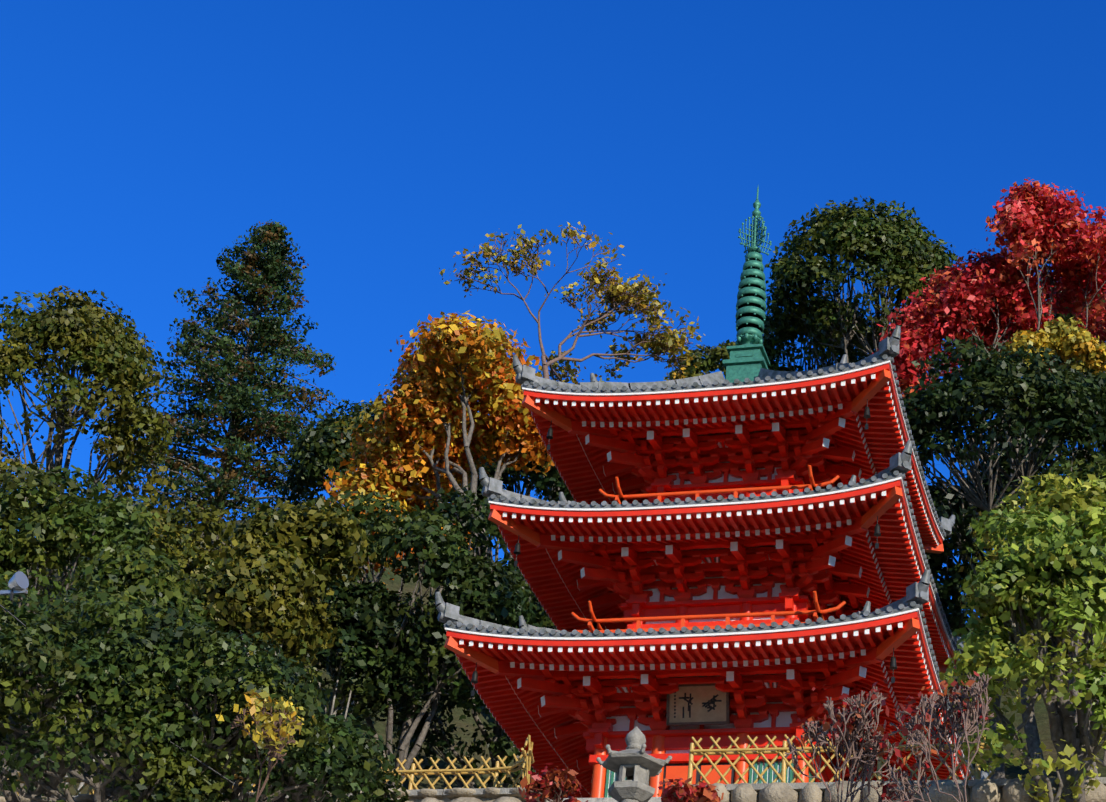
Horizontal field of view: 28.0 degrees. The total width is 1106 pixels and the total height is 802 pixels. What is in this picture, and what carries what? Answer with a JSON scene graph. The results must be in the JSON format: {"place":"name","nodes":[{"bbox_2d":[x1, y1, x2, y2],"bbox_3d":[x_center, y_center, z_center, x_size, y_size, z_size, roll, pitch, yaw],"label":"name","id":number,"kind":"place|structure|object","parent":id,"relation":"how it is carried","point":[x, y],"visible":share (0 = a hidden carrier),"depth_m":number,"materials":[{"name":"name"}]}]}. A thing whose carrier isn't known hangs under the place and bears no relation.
{"place":"outdoors","nodes":[
{"label":"outdoors","id":0,"kind":"place"},
{"bbox_2d":[0,519,1105,801],"bbox_3d":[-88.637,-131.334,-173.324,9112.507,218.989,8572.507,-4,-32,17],"label":"terrain","id":1,"kind":"structure","parent":0,"point":[1012,771],"depth_m":75.59,"materials":[{"name":"green plant"}]},
{"bbox_2d":[0,285,176,586],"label":"tree","id":2,"kind":"object","parent":1,"relation":"on","point":[80,330],"visible":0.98,"depth_m":75.50,"materials":[{"name":"green plant"}]},
{"bbox_2d":[0,459,199,795],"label":"tree","id":3,"kind":"object","parent":1,"relation":"on","point":[63,519],"visible":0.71,"depth_m":57.58,"materials":[{"name":"green plant"}]},
{"bbox_2d":[0,581,244,801],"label":"bush","id":4,"kind":"object","parent":1,"relation":"on","point":[14,658],"visible":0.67,"depth_m":29.56,"materials":[{"name":"green plant"}]},
{"bbox_2d":[0,484,245,714],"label":"tree","id":5,"kind":"object","parent":1,"relation":"on","point":[206,556],"visible":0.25,"depth_m":65.32,"materials":[{"name":"green plant"}]},
{"bbox_2d":[0,593,257,801],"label":"bush","id":6,"kind":"object","parent":1,"relation":"on","point":[87,776],"visible":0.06,"depth_m":36.16,"materials":[{"name":"green plant"}]},
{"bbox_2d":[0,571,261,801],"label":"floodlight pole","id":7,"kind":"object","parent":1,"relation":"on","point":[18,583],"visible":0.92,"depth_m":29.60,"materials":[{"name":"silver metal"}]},
{"bbox_2d":[48,533,219,795],"bbox_3d":[-9.479,7.054,47.190,3.662,9.853,6.382,6,-31,1],"label":"tree","id":8,"kind":"object","parent":1,"relation":"on","point":[138,576],"visible":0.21,"depth_m":48.85,"materials":[{"name":"green plant"}]},
{"bbox_2d":[0,620,375,801],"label":"bush","id":9,"kind":"object","parent":1,"relation":"on","point":[227,685],"visible":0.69,"depth_m":29.59,"materials":[{"name":"green plant"}]},
{"bbox_2d":[50,565,328,785],"bbox_3d":[-9.737,9.538,55.423,7.603,11.180,6.042,10,-31,-7],"label":"tree","id":10,"kind":"object","parent":1,"relation":"on","point":[306,662],"depth_m":57.12,"materials":[{"name":"green plant"}]},
{"bbox_2d":[69,219,353,580],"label":"conifer","id":11,"kind":"object","parent":1,"relation":"on","point":[270,241],"visible":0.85,"depth_m":87.21,"materials":[{"name":"green plant"}]},
{"bbox_2d":[106,697,408,801],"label":"bush","id":12,"kind":"object","parent":1,"relation":"on","point":[339,732],"visible":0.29,"depth_m":30.11,"materials":[{"name":"green plant"}]},
{"bbox_2d":[215,689,316,801],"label":"shrub","id":13,"kind":"object","parent":1,"relation":"on","point":[276,731],"visible":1,"depth_m":27.46,"materials":[{"name":"yellow plant"}]},
{"bbox_2d":[184,496,379,792],"bbox_3d":[-7.124,7.237,53.555,4.674,10.342,5.224,-4,-32,17],"label":"tree","id":14,"kind":"object","parent":1,"relation":"on","point":[277,569],"visible":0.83,"depth_m":54.04,"materials":[{"name":"green plant"}]},
{"bbox_2d":[286,578,427,725],"bbox_3d":[-7.537,9.806,60.395,7.901,11.510,6.064,-4,-32,17],"label":"tree","id":15,"kind":"object","parent":1,"relation":"on","point":[345,681],"visible":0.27,"depth_m":60.36,"materials":[{"name":"green plant"}]},
{"bbox_2d":[275,401,450,703],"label":"tree","id":16,"kind":"object","parent":1,"relation":"on","point":[315,454],"visible":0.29,"depth_m":78.89,"materials":[{"name":"green plant"}]},
{"bbox_2d":[310,485,542,787],"bbox_3d":[-4.700,8.621,60.306,8.094,14.047,6.751,-4,-32,17],"label":"tree","id":17,"kind":"object","parent":1,"relation":"on","point":[468,583],"visible":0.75,"depth_m":60.80,"materials":[{"name":"green plant"}]},
{"bbox_2d":[322,310,554,686],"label":"autumn tree","id":18,"kind":"object","parent":1,"relation":"on","point":[456,378],"visible":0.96,"depth_m":66.67,"materials":[{"name":"orange plant"}]},
{"bbox_2d":[375,557,556,788],"bbox_3d":[-1.640,9.435,65.623,8.315,10.734,7.783,-4,-32,17],"label":"tree","id":19,"kind":"object","parent":1,"relation":"on","point":[497,744],"visible":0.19,"depth_m":64.27,"materials":[{"name":"green plant"}]},
{"bbox_2d":[443,412,574,757],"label":"tree","id":20,"kind":"object","parent":1,"relation":"on","point":[531,480],"visible":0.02,"depth_m":78.42,"materials":[{"name":"green plant"}]},
{"bbox_2d":[0,777,1105,801],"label":"stone wall","id":21,"kind":"structure","parent":1,"relation":"on","point":[995,790],"depth_m":33.82,"materials":[{"name":"grey stone"}]},
{"bbox_2d":[0,735,533,796],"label":"bamboo fence","id":22,"kind":"object","parent":21,"relation":"on","point":[527,761],"visible":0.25,"depth_m":36.82,"materials":[{"name":"yellow wood"}]},
{"bbox_2d":[688,730,995,784],"bbox_3d":[4.434,5.633,34.358,4.806,1.013,0.172,-4,-32,17],"label":"bamboo fence","id":23,"kind":"object","parent":21,"relation":"on","point":[784,749],"visible":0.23,"depth_m":34.64,"materials":[{"name":"yellow wood"}]},
{"bbox_2d":[518,763,587,801],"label":"shrub","id":24,"kind":"object","parent":1,"relation":"on","point":[556,784],"visible":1,"depth_m":27.86,"materials":[{"name":"red plant"}]},
{"bbox_2d":[534,380,603,501],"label":"tree","id":25,"kind":"object","parent":1,"relation":"on","point":[545,495],"depth_m":88.34,"materials":[{"name":"green plant"}]},
{"bbox_2d":[439,222,705,383],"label":"tree","id":26,"kind":"object","parent":1,"relation":"on","point":[615,295],"visible":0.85,"depth_m":74.11,"materials":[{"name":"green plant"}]},
{"bbox_2d":[596,726,671,801],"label":"stone lantern","id":27,"kind":"object","parent":1,"relation":"on","point":[635,765],"visible":1,"depth_m":33.43,"materials":[{"name":"grey stone"}]},
{"bbox_2d":[657,777,723,801],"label":"shrub","id":28,"kind":"object","parent":1,"relation":"on","point":[700,792],"visible":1,"depth_m":26.30,"materials":[{"name":"red plant"}]},
{"bbox_2d":[664,339,735,380],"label":"tree","id":29,"kind":"object","parent":1,"relation":"on","point":[711,361],"visible":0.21,"depth_m":96.53,"materials":[{"name":"green plant"}]},
{"bbox_2d":[435,325,992,797],"bbox_3d":[3.768,5.659,47.028,9.864,14.155,9.864,-4,-32,17],"label":"pagoda","id":30,"kind":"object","parent":1,"relation":"on","point":[707,557],"visible":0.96,"depth_m":45.49,"materials":[{"name":"wood"}]},
{"bbox_2d":[723,187,771,382],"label":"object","id":31,"kind":"object","parent":30,"relation":"attached to","point":[749,359],"visible":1,"depth_m":51.36,"materials":[{"name":"green metal"}]},
{"bbox_2d":[735,289,901,392],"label":"tree","id":32,"kind":"object","parent":1,"relation":"on","point":[770,342],"visible":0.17,"depth_m":89.14,"materials":[{"name":"green plant"}]},
{"bbox_2d":[784,679,905,801],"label":"shrub","id":33,"kind":"object","parent":1,"relation":"on","point":[857,743],"visible":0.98,"depth_m":30.61,"materials":[{"name":"brown plant"}]},
{"bbox_2d":[764,195,960,372],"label":"tree","id":34,"kind":"object","parent":1,"relation":"on","point":[903,252],"visible":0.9,"depth_m":85.91,"materials":[{"name":"green plant"}]},
{"bbox_2d":[881,671,993,801],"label":"shrub","id":35,"kind":"object","parent":1,"relation":"on","point":[930,719],"visible":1,"depth_m":29.15,"materials":[{"name":"brown plant"}]},
{"bbox_2d":[925,472,1038,778],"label":"tree","id":36,"kind":"object","parent":1,"relation":"on","point":[949,587],"visible":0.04,"depth_m":69.59,"materials":[{"name":"green plant"}]},
{"bbox_2d":[872,177,1105,485],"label":"red maple","id":37,"kind":"object","parent":1,"relation":"on","point":[996,297],"visible":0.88,"depth_m":81.33,"materials":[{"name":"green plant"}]},
{"bbox_2d":[899,336,1105,777],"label":"tree","id":38,"kind":"object","parent":1,"relation":"on","point":[1049,400],"visible":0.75,"depth_m":66.56,"materials":[{"name":"green plant"}]},
{"bbox_2d":[939,504,1105,801],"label":"tree","id":39,"kind":"object","parent":1,"relation":"on","point":[1021,587],"visible":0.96,"depth_m":32.40,"materials":[{"name":"green plant"}]},
{"bbox_2d":[955,471,1105,776],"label":"tree","id":40,"kind":"object","parent":1,"relation":"on","point":[1091,512],"visible":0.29,"depth_m":45.61,"materials":[{"name":"green plant"}]},
{"bbox_2d":[955,368,1105,714],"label":"tree","id":41,"kind":"object","parent":1,"relation":"on","point":[1004,463],"visible":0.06,"depth_m":77.54,"materials":[{"name":"green plant"}]},
{"bbox_2d":[996,316,1105,470],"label":"tree","id":42,"kind":"object","parent":1,"relation":"on","point":[1062,339],"visible":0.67,"depth_m":78.81,"materials":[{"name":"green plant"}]},
{"bbox_2d":[1015,455,1105,679],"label":"tree","id":43,"kind":"object","parent":1,"relation":"on","point":[1098,470],"visible":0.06,"depth_m":63.51,"materials":[{"name":"green plant"}]},
{"bbox_2d":[1040,278,1105,376],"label":"tree","id":44,"kind":"object","parent":1,"relation":"on","point":[1065,319],"visible":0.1,"depth_m":87.49,"materials":[{"name":"green plant"}]},
{"bbox_2d":[0,0,1105,621],"label":"sky","id":45,"kind":"structure","parent":0,"point":[140,139],"materials":[{"name":"blue"}]}
]}

